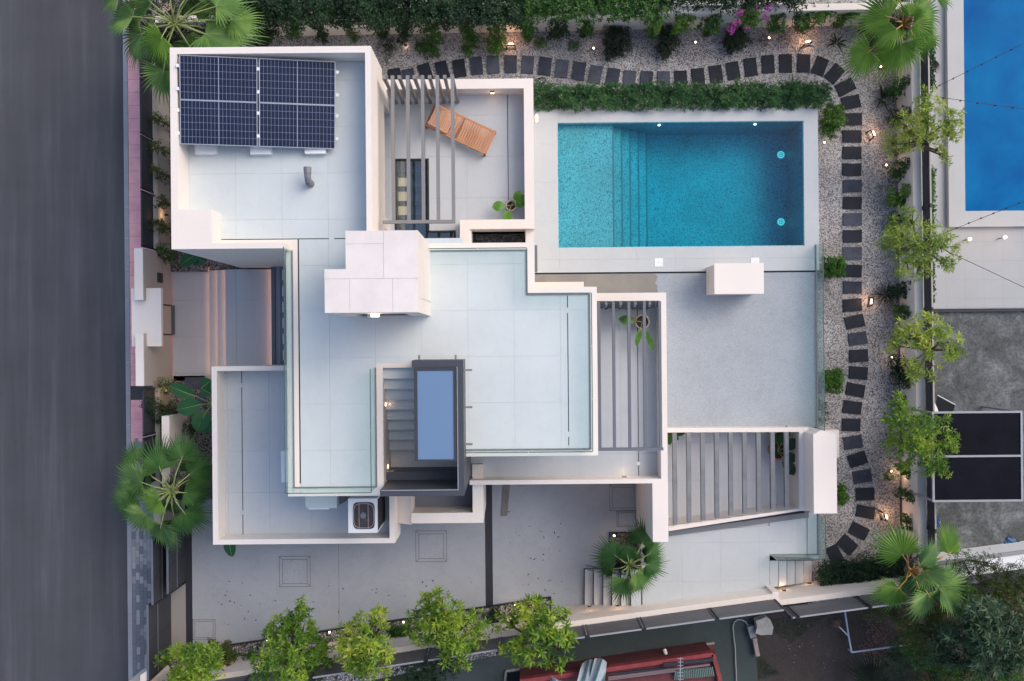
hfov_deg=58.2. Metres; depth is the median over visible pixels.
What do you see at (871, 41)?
shrub
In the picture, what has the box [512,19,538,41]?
shrub
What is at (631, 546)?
shrub
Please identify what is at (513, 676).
dark pit
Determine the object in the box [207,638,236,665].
shrub
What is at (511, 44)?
bollard lamp
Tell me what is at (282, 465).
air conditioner
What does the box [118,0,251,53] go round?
undergrowth
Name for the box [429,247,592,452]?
glass railing
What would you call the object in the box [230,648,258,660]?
shrub
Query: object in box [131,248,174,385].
gate porch
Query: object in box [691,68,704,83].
stepping stone
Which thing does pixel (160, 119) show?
shrub
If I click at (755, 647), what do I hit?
concrete block
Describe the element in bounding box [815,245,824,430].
glass railing
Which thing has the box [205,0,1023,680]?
ground
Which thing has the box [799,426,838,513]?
wall
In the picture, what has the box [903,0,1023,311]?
neighbour deck
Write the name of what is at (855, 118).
stepping stone
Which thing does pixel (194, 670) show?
young tree
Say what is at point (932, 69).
ivy
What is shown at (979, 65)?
string lights
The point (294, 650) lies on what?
young tree
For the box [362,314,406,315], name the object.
tower door
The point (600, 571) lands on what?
glass railing
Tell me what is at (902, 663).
dark undergrowth
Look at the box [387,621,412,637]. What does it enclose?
shrub
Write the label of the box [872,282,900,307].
grass clump
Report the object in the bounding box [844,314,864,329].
stepping stone
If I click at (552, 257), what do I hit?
pool deck
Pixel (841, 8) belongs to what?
garden wall
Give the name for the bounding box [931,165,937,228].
ivy
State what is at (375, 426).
glass railing
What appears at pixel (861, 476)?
stepping stone
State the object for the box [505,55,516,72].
stepping stone
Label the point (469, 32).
shrub
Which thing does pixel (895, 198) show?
shrub
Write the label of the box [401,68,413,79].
stepping stone
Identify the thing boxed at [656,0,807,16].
climbing plant
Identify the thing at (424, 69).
stepping stone
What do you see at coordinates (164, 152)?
shrub
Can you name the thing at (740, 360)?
pebble terrace
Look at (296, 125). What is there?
solar panel
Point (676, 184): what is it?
swimming pool
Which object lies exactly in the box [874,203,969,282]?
young tree
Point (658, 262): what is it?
skimmer lid
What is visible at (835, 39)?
agave
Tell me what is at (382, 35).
shrub
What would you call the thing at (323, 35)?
shrub
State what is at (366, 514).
air conditioner
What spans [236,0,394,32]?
climbing plant
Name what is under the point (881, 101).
agave
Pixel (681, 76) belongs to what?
stepping stone
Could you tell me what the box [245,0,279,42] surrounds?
shrub
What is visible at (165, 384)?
creeper
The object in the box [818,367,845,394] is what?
shrub
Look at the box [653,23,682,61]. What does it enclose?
shrub
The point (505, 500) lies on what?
plank
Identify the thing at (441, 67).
stepping stone
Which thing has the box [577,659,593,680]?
hanging cloth
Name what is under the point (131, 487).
fan palm
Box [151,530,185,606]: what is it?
sliding gate
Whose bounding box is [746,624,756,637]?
concrete block
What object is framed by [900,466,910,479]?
shrub
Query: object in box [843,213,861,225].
stepping stone
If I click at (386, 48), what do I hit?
shrub
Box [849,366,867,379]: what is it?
stepping stone
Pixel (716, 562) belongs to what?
tiled terrace
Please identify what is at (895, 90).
shrub
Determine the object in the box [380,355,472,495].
stair skylight
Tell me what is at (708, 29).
shrub
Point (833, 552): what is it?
stepping stone
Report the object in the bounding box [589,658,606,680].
hanging cloth
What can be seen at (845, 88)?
stepping stone
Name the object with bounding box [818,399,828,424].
shrub
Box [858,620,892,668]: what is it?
leaf litter
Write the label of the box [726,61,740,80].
stepping stone
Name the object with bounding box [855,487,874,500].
stepping stone
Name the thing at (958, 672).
tree
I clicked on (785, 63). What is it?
stepping stone
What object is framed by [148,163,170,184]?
shrub
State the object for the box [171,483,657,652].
driveway
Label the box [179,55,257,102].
solar panel
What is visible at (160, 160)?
front wall
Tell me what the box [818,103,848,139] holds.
shrub
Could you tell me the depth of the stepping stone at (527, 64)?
29.36 m
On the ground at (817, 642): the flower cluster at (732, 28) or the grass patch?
the grass patch
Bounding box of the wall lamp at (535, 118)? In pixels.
[534,114,537,122]
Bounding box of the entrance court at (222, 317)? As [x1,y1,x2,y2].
[172,269,271,380]
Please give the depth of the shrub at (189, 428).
28.83 m
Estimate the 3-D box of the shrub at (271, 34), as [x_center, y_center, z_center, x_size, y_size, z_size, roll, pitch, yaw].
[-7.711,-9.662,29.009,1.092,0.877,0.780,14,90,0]
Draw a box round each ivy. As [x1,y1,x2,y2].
[929,45,937,92]
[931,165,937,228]
[933,262,936,303]
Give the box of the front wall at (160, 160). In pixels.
[149,0,172,524]
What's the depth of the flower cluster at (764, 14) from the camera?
27.52 m
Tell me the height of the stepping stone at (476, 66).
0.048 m
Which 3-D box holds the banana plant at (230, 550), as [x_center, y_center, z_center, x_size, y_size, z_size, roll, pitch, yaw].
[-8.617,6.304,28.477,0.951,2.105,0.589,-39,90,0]
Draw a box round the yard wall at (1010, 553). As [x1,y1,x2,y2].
[937,541,1023,576]
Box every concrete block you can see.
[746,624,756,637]
[751,637,759,656]
[753,614,772,634]
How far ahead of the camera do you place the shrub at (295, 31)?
28.63 m
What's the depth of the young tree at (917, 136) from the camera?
26.40 m
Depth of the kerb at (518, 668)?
29.64 m
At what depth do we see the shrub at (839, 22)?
28.32 m
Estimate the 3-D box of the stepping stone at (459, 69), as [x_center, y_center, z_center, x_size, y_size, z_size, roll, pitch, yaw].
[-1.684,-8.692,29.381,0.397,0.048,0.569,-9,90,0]
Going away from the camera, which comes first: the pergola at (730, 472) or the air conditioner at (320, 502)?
the air conditioner at (320, 502)
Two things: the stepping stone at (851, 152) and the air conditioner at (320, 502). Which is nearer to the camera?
the air conditioner at (320, 502)
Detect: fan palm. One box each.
[101,0,266,105]
[109,428,212,552]
[589,517,668,602]
[838,0,952,86]
[842,647,975,680]
[862,520,968,622]
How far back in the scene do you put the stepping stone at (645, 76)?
29.36 m
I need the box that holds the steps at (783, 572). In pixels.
[770,556,811,586]
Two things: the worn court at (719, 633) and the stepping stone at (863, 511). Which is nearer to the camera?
the stepping stone at (863, 511)
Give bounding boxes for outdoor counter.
[706,263,763,294]
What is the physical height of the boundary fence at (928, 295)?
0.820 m
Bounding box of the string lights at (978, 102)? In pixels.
[934,96,1023,108]
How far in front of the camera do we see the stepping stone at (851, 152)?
29.36 m
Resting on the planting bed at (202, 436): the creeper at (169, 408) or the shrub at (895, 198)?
the creeper at (169, 408)
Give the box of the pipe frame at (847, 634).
[839,612,904,652]
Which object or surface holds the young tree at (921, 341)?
on the gravel garden
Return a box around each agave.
[825,33,849,53]
[875,82,892,109]
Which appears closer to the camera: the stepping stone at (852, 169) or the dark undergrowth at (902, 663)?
the dark undergrowth at (902, 663)
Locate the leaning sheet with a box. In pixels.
[935,395,954,410]
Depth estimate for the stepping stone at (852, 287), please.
29.36 m
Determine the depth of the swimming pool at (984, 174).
29.15 m
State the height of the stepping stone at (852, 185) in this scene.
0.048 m
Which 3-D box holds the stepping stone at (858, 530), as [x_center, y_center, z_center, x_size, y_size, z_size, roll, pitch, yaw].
[11.078,6.081,29.381,0.593,0.048,0.406,27,90,0]
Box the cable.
[955,255,1022,286]
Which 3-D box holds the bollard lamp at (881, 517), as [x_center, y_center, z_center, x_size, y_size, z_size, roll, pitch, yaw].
[11.795,5.569,29.210,0.102,0.381,0.320,-15,90,0]
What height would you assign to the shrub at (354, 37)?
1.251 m
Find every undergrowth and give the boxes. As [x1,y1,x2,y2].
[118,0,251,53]
[875,634,1023,680]
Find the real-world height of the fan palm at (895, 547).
3.911 m
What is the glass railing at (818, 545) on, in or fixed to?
on the tiled terrace at (716, 562)
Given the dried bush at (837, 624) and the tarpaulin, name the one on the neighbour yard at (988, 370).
the tarpaulin
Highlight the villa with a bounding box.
[170,46,667,544]
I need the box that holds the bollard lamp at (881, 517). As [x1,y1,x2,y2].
[878,510,887,520]
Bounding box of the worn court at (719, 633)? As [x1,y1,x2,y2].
[436,602,757,680]
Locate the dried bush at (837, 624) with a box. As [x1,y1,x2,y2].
[830,618,840,629]
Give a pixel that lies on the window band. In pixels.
(278, 323)
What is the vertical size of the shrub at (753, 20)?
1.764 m
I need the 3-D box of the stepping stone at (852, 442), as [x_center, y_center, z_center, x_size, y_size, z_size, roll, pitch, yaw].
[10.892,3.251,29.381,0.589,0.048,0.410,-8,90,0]
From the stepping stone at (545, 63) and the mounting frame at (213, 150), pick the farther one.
the stepping stone at (545, 63)
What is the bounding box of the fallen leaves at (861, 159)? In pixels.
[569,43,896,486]
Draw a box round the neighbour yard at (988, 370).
[923,311,1023,583]
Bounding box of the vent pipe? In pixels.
[304,166,314,186]
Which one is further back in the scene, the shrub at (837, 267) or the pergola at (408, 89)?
the shrub at (837, 267)
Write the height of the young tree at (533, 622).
3.834 m
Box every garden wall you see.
[130,570,913,680]
[155,2,912,38]
[896,15,926,590]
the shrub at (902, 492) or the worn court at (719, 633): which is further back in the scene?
the worn court at (719, 633)
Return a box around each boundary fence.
[215,587,939,680]
[920,0,936,601]
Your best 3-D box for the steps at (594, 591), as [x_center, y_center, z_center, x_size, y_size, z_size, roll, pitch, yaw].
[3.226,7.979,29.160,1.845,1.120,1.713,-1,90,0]
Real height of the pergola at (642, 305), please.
1.951 m
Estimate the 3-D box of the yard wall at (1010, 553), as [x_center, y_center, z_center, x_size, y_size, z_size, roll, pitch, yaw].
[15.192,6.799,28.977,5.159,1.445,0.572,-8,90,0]
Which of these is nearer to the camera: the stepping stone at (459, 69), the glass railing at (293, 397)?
the glass railing at (293, 397)
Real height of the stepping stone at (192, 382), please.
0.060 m
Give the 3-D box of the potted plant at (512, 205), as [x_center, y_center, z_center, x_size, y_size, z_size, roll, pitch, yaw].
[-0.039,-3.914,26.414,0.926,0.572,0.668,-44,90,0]
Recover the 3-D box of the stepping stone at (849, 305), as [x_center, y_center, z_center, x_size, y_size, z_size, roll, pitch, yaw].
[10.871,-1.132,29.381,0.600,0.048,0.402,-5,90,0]
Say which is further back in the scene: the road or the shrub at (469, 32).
the road
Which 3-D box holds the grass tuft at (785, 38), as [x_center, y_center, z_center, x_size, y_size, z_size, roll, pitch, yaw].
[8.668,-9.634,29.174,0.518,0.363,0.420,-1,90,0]
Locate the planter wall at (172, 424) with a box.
[162,413,189,487]
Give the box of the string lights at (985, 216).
[943,201,1023,233]
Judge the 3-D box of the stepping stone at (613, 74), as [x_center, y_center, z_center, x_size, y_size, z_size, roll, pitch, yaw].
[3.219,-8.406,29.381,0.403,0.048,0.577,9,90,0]
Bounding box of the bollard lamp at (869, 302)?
[867,297,873,306]
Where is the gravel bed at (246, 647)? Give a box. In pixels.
[171,598,549,680]
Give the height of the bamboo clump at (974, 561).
2.475 m
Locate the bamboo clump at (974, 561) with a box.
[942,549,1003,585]
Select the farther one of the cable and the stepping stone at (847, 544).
the stepping stone at (847, 544)
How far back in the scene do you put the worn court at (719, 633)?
29.73 m
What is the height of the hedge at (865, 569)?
0.606 m
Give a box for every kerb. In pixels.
[122,0,132,680]
[504,641,714,680]
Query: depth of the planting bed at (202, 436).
29.48 m
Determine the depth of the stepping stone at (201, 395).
29.43 m
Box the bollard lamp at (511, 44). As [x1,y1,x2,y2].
[506,43,515,49]
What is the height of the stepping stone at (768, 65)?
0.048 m
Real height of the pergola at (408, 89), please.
2.601 m
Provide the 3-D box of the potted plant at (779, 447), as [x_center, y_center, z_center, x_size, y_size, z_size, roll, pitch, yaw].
[8.464,3.409,28.875,0.862,0.769,1.551,-1,90,0]
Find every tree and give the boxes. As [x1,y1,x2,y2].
[153,640,226,680]
[247,594,337,680]
[333,602,396,680]
[400,585,491,672]
[492,593,578,674]
[856,600,960,653]
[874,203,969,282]
[879,83,966,167]
[879,389,960,479]
[883,309,967,385]
[891,581,1023,680]
[924,592,1023,680]
[973,557,1023,628]
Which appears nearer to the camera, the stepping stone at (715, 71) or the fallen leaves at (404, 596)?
the stepping stone at (715, 71)
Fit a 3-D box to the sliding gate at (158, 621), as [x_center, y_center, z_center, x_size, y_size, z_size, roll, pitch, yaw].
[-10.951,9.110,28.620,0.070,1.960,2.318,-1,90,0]
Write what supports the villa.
on the ground at (817, 642)
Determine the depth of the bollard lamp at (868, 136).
29.28 m
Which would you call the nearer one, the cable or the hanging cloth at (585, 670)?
the cable
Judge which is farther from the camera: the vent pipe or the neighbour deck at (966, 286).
the neighbour deck at (966, 286)
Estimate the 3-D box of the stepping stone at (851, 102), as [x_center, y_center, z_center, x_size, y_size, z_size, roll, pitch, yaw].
[10.825,-7.611,29.381,0.586,0.048,0.418,-12,90,0]
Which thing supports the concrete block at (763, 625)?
on the worn court at (719, 633)
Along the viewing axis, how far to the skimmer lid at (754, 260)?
28.59 m
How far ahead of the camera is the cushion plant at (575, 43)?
29.19 m
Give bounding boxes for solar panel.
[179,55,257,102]
[180,100,257,146]
[259,58,335,105]
[259,103,334,148]
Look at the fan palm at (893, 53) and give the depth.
26.33 m
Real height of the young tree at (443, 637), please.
4.164 m
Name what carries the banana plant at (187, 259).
on the planting bed at (202, 436)
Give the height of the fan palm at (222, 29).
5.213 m
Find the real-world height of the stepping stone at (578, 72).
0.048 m
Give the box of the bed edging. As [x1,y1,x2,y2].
[189,596,550,651]
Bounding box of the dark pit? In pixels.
[507,671,519,680]
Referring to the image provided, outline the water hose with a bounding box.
[732,619,747,680]
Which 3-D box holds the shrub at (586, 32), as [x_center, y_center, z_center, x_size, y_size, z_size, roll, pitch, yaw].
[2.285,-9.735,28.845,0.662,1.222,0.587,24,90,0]
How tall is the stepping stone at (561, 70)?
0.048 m
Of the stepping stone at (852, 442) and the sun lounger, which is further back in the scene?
the stepping stone at (852, 442)
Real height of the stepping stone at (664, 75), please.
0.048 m
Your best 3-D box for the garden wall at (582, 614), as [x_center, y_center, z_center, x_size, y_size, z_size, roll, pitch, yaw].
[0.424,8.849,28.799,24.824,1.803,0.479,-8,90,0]
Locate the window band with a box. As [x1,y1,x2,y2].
[271,267,286,364]
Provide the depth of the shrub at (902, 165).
28.82 m
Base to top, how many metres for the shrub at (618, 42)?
0.803 m
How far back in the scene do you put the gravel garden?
29.40 m
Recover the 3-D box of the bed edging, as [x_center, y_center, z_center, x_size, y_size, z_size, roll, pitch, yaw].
[-4.550,9.345,29.450,11.820,0.100,0.565,-8,90,0]
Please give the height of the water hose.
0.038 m
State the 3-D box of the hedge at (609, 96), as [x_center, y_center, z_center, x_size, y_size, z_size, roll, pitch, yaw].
[5.252,-7.605,28.442,9.608,0.777,1.184,-1,90,0]
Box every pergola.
[382,75,458,223]
[597,301,662,450]
[672,432,788,524]
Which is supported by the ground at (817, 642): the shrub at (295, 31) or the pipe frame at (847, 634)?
the pipe frame at (847, 634)
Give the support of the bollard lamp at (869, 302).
on the gravel garden
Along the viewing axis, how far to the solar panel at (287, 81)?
23.46 m
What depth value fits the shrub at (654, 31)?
28.18 m
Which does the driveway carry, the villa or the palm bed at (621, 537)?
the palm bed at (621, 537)
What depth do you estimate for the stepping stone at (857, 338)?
29.36 m
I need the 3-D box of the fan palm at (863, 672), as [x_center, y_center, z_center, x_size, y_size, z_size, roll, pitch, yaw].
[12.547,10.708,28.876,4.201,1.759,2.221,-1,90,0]
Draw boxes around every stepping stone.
[185,377,202,388]
[197,393,205,403]
[388,67,400,79]
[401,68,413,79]
[417,62,433,78]
[434,60,449,78]
[452,59,466,77]
[469,56,482,74]
[487,55,499,73]
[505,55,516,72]
[521,56,533,73]
[538,57,551,75]
[555,59,568,77]
[571,61,585,80]
[588,64,602,83]
[605,67,619,86]
[623,70,635,87]
[640,71,652,84]
[657,71,669,87]
[674,70,686,87]
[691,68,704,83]
[709,65,722,83]
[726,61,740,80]
[743,57,757,76]
[761,55,774,73]
[779,54,791,72]
[797,54,810,72]
[811,55,828,75]
[824,63,844,84]
[826,544,844,562]
[835,77,856,96]
[837,534,858,554]
[841,94,861,109]
[842,130,861,142]
[842,146,861,158]
[842,163,861,175]
[842,298,861,311]
[842,400,861,414]
[842,418,860,430]
[843,180,861,192]
[843,197,861,208]
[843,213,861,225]
[843,230,861,242]
[843,247,861,259]
[843,265,861,276]
[843,281,861,293]
[843,435,862,449]
[844,113,861,124]
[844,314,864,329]
[845,382,865,397]
[847,451,867,467]
[848,331,867,345]
[848,521,869,540]
[849,349,868,362]
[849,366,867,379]
[852,469,872,483]
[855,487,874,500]
[855,504,875,518]
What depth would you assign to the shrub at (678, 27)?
28.18 m
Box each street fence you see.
[139,21,154,249]
[142,387,155,484]
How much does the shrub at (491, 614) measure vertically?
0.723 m
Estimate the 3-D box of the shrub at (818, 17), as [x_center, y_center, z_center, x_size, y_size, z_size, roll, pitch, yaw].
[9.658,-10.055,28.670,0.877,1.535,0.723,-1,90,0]
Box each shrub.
[146,139,170,157]
[148,109,169,127]
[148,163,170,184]
[148,217,170,235]
[152,194,170,209]
[152,242,176,264]
[182,416,198,437]
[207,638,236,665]
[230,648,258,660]
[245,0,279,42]
[249,28,282,44]
[281,13,304,40]
[309,657,462,680]
[310,25,328,44]
[344,25,360,43]
[366,27,389,39]
[376,32,398,64]
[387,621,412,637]
[395,23,415,45]
[415,22,444,59]
[458,23,484,57]
[483,605,501,623]
[484,24,507,56]
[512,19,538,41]
[515,21,534,43]
[544,18,570,40]
[576,18,595,38]
[601,23,633,62]
[619,539,638,562]
[641,14,664,38]
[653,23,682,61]
[669,13,696,37]
[695,13,723,38]
[720,23,752,56]
[734,1,762,30]
[766,12,788,34]
[791,2,815,34]
[811,2,839,27]
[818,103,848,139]
[818,255,847,278]
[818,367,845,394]
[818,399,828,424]
[831,12,860,28]
[837,482,849,506]
[856,21,876,48]
[882,74,909,102]
[883,470,895,481]
[884,104,911,126]
[884,182,911,208]
[886,157,910,183]
[887,213,903,225]
[887,281,911,299]
[887,351,910,389]
[891,302,911,320]
[893,484,914,504]
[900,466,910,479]
[900,512,912,531]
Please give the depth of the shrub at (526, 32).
28.86 m
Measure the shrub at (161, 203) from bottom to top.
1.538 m
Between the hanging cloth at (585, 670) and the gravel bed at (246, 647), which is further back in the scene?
the gravel bed at (246, 647)
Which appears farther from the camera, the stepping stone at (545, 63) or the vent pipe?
the stepping stone at (545, 63)
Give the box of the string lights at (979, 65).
[937,43,1023,86]
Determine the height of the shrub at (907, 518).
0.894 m
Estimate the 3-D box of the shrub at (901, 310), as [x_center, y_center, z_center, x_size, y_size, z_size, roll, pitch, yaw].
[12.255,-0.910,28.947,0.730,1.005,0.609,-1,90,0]
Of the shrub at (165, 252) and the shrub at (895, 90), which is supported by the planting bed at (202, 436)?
the shrub at (165, 252)
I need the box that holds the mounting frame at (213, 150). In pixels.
[176,64,338,155]
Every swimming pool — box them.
[557,121,803,247]
[945,0,1023,227]
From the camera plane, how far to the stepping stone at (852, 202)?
29.36 m
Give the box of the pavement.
[127,0,200,676]
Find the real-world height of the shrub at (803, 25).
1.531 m
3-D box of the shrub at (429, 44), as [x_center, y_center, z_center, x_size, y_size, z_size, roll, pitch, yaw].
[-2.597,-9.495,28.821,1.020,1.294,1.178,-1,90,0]
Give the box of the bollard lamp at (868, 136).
[865,130,874,140]
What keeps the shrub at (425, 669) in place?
on the grass patch
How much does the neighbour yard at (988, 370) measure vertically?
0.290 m
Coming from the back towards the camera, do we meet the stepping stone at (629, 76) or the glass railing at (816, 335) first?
the stepping stone at (629, 76)
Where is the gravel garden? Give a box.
[268,0,899,603]
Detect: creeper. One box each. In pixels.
[139,395,178,423]
[154,376,181,394]
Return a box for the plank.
[501,485,509,515]
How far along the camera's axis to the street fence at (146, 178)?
27.93 m
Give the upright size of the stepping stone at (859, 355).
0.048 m
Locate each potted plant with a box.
[492,191,524,218]
[618,314,653,350]
[667,432,684,444]
[767,426,795,474]
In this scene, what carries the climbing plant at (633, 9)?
attached to the garden wall at (841, 8)
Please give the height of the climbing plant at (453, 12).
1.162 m
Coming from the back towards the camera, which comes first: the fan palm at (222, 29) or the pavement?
the pavement
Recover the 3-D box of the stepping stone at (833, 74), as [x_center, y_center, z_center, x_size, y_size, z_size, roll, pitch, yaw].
[10.304,-8.522,29.381,0.418,0.048,0.567,41,90,0]
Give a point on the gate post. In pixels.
(143, 676)
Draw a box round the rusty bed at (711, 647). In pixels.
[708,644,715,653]
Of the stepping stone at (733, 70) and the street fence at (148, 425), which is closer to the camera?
the street fence at (148, 425)
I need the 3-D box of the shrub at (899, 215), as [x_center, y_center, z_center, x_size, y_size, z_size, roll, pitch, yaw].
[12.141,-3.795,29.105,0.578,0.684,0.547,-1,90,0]
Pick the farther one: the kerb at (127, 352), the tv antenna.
the kerb at (127, 352)
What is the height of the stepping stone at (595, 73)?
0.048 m
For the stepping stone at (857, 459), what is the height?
0.048 m
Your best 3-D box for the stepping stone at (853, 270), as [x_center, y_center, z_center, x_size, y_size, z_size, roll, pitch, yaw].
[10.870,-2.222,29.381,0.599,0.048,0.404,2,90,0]
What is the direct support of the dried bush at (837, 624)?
on the ground at (817, 642)
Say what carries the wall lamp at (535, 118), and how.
attached to the villa
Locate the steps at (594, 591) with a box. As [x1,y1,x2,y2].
[584,563,641,605]
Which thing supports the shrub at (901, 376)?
on the gravel garden
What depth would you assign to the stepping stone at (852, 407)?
29.36 m
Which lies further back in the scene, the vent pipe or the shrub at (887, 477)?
the shrub at (887, 477)
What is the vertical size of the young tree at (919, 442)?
3.984 m
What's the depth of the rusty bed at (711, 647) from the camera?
29.70 m
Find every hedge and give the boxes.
[533,78,835,113]
[815,551,906,585]
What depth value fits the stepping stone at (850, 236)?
29.36 m
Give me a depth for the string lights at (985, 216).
27.27 m
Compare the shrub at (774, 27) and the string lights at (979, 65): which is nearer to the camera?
the string lights at (979, 65)
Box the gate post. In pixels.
[140,666,168,680]
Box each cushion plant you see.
[534,35,550,48]
[567,37,579,51]
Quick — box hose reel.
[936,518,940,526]
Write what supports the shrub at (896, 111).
on the gravel garden
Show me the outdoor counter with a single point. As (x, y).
(734, 278)
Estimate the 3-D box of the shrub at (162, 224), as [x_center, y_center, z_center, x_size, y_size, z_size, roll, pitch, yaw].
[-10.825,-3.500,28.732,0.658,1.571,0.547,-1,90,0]
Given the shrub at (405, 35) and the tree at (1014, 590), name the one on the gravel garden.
the shrub at (405, 35)
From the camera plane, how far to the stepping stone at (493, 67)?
29.36 m
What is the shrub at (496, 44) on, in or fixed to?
on the gravel garden
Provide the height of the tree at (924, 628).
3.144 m
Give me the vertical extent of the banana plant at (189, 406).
2.324 m
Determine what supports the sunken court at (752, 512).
on the ground at (817, 642)
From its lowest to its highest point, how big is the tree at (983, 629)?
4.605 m
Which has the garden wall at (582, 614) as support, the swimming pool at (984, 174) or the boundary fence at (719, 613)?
the boundary fence at (719, 613)
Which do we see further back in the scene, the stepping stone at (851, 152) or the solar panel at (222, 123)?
the stepping stone at (851, 152)
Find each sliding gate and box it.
[146,594,170,680]
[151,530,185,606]
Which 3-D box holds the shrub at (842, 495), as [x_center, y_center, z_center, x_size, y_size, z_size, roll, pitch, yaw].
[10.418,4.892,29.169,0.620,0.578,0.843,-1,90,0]
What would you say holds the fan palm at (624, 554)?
on the palm bed at (621, 537)
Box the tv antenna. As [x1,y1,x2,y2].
[678,657,682,679]
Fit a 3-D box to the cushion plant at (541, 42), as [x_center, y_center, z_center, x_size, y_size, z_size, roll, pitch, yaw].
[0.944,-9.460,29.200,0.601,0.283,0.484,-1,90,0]
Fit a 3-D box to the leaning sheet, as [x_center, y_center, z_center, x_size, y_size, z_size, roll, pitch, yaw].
[13.587,2.087,28.908,0.300,1.045,1.115,-32,90,0]
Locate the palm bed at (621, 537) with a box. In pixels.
[610,533,636,563]
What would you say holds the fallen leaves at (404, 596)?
on the driveway
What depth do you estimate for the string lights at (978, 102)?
27.19 m
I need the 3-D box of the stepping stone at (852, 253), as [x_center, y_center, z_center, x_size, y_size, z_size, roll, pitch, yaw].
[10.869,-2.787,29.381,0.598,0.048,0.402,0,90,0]
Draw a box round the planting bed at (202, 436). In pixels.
[168,39,255,498]
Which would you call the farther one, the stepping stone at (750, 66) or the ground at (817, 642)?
the ground at (817, 642)
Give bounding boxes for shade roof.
[902,406,1022,501]
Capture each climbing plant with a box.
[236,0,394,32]
[372,0,528,32]
[509,0,674,28]
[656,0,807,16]
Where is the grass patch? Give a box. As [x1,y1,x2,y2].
[372,668,435,680]
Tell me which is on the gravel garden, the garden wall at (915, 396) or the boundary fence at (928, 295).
the garden wall at (915, 396)
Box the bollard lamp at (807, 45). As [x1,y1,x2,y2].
[800,40,811,48]
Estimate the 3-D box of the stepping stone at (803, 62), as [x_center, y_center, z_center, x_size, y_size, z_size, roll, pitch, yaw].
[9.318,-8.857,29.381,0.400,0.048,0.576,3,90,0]
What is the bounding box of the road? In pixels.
[0,0,128,680]
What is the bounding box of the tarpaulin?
[1004,535,1018,543]
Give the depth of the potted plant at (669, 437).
28.69 m
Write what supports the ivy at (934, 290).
on the neighbour deck at (966, 286)
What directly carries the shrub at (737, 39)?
on the gravel garden
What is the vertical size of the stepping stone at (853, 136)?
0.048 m
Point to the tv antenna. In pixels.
(680, 665)
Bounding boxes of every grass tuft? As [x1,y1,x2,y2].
[756,32,768,48]
[777,31,790,41]
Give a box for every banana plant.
[170,377,211,432]
[180,253,205,266]
[224,545,235,556]
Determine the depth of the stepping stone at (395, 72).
29.36 m
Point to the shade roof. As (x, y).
(985, 463)
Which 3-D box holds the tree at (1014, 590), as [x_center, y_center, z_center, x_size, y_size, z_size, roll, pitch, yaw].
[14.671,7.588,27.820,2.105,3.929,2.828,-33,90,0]
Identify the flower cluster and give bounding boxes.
[726,9,743,34]
[744,3,772,28]
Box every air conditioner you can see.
[281,448,287,481]
[305,496,349,508]
[348,496,384,532]
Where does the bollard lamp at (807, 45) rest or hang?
on the gravel garden
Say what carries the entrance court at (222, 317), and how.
on the ground at (817, 642)
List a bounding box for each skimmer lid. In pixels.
[654,258,662,266]
[751,258,758,262]
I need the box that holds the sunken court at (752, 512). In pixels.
[667,426,809,535]
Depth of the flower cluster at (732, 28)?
27.64 m
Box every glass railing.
[283,247,376,493]
[370,368,376,492]
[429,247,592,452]
[585,565,630,575]
[770,514,825,559]
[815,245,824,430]
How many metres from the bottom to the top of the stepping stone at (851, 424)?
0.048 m
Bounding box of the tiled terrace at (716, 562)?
[637,511,818,604]
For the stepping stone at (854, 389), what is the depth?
29.36 m
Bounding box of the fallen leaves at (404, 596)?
[221,511,560,620]
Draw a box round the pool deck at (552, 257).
[534,107,818,272]
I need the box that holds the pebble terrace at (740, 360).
[535,270,819,555]
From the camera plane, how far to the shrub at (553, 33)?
28.50 m
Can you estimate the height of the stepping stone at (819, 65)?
0.048 m
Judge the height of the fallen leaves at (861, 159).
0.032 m
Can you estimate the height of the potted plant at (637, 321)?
0.537 m
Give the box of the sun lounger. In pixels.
[425,103,495,155]
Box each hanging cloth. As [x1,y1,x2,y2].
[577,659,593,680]
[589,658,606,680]
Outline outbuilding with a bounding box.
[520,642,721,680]

